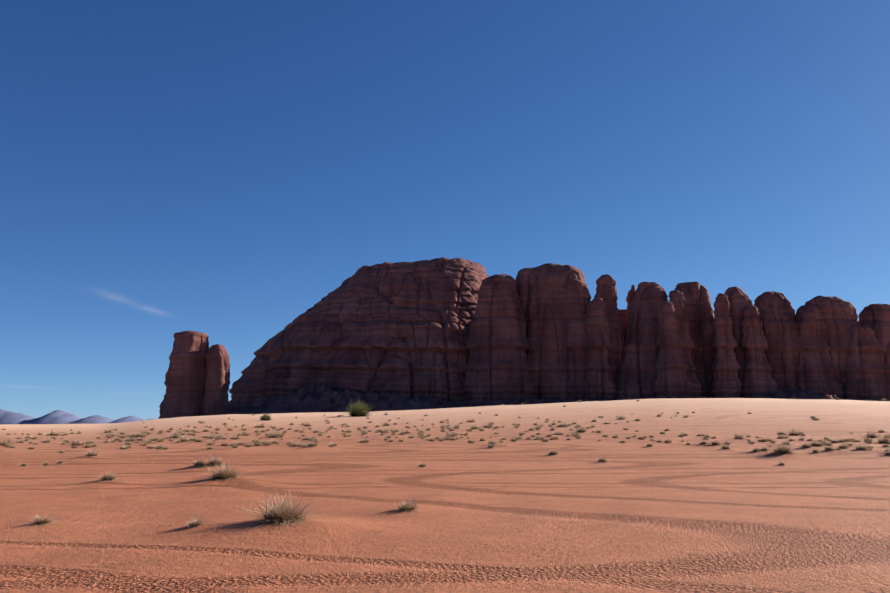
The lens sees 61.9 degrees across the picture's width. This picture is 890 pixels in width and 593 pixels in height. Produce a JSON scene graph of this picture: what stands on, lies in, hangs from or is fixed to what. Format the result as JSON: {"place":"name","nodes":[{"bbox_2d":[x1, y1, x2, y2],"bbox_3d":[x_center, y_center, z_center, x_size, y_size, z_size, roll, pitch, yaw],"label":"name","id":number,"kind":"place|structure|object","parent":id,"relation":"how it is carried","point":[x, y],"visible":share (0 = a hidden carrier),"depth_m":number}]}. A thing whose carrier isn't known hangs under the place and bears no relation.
{"place":"outdoors","nodes":[
{"label":"outdoors","id":0,"kind":"place"},
{"bbox_2d":[0,409,151,423],"bbox_3d":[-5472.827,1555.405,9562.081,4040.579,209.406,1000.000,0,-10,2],"label":"mountains","id":1,"kind":"structure","parent":0,"point":[53,417],"depth_m":9292.10},
{"bbox_2d":[0,398,889,592],"bbox_3d":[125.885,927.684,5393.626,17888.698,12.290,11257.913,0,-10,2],"label":"ground","id":2,"kind":"structure","parent":0,"point":[632,515],"depth_m":17.28},
{"bbox_2d":[158,331,208,418],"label":"pillar","id":3,"kind":"structure","parent":2,"relation":"on","point":[184,382],"depth_m":606.84},
{"bbox_2d":[201,344,229,415],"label":"rock pillar","id":4,"kind":"structure","parent":2,"relation":"on","point":[217,384],"depth_m":608.63},
{"bbox_2d":[260,399,375,420],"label":"green bushes","id":5,"kind":"object","parent":2,"relation":"on","point":[356,411],"visible":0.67,"depth_m":190.20},
{"bbox_2d":[229,257,487,405],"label":"massif dome","id":6,"kind":"structure","parent":2,"relation":"on","point":[390,327],"depth_m":723.72},
{"bbox_2d":[0,398,889,528],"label":"desert shrubs","id":7,"kind":"object","parent":2,"relation":"on","point":[284,513],"visible":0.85,"depth_m":66.18},
{"bbox_2d":[462,274,535,403],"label":"rock pillar","id":8,"kind":"structure","parent":2,"relation":"on","point":[497,367],"depth_m":690.45},
{"bbox_2d":[515,263,584,398],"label":"rock pillar","id":9,"kind":"structure","parent":2,"relation":"on","point":[541,291],"depth_m":712.77},
{"bbox_2d":[228,382,881,413],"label":"talus slope","id":10,"kind":"structure","parent":2,"relation":"on","point":[320,397],"depth_m":626.08},
{"bbox_2d":[558,279,590,400],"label":"rock pillar","id":11,"kind":"structure","parent":2,"relation":"on","point":[572,380],"depth_m":697.55},
{"bbox_2d":[584,298,616,400],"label":"rock pillar","id":12,"kind":"structure","parent":2,"relation":"on","point":[599,383],"depth_m":682.50},
{"bbox_2d":[594,274,624,380],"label":"rock pillar","id":13,"kind":"structure","parent":2,"relation":"on","point":[606,291],"depth_m":707.57},
{"bbox_2d":[625,285,635,322],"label":"rock pillar","id":14,"kind":"structure","parent":2,"relation":"on","point":[630,295],"depth_m":720.64},
{"bbox_2d":[614,282,668,399],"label":"rock pillar","id":15,"kind":"structure","parent":2,"relation":"on","point":[636,376],"depth_m":689.70},
{"bbox_2d":[654,301,691,397],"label":"rock pillar","id":16,"kind":"structure","parent":2,"relation":"on","point":[671,368],"depth_m":654.49},
{"bbox_2d":[668,290,701,397],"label":"rock pillar","id":17,"kind":"structure","parent":2,"relation":"on","point":[676,299],"depth_m":678.42},
{"bbox_2d":[675,281,715,397],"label":"rock pillar","id":18,"kind":"structure","parent":2,"relation":"on","point":[700,316],"depth_m":699.61},
{"bbox_2d":[711,293,742,397],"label":"rock pillar","id":19,"kind":"structure","parent":2,"relation":"on","point":[726,382],"depth_m":669.57},
{"bbox_2d":[724,286,752,397],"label":"rock pillar","id":20,"kind":"structure","parent":2,"relation":"on","point":[739,300],"depth_m":695.31},
{"bbox_2d":[739,306,777,397],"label":"rock pillar","id":21,"kind":"structure","parent":2,"relation":"on","point":[758,381],"depth_m":672.80},
{"bbox_2d":[754,291,798,390],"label":"rock pillar","id":22,"kind":"structure","parent":2,"relation":"on","point":[776,310],"depth_m":695.21},
{"bbox_2d":[795,305,844,399],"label":"rock pillar","id":23,"kind":"structure","parent":2,"relation":"on","point":[816,370],"depth_m":682.92},
{"bbox_2d":[805,295,860,385],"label":"rock pillar","id":24,"kind":"structure","parent":2,"relation":"on","point":[840,317],"depth_m":690.40},
{"bbox_2d":[843,326,889,400],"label":"rock pillar","id":25,"kind":"structure","parent":2,"relation":"on","point":[866,369],"depth_m":669.47},
{"bbox_2d":[858,303,889,375],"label":"rock pillar","id":26,"kind":"structure","parent":2,"relation":"on","point":[875,318],"depth_m":699.17},
{"bbox_2d":[0,0,889,419],"label":"sky","id":27,"kind":"structure","parent":0,"point":[219,169]},
{"bbox_2d":[619,309,625,325],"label":"massif","id":28,"kind":"structure","parent":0,"point":[622,315],"depth_m":767.40}
]}

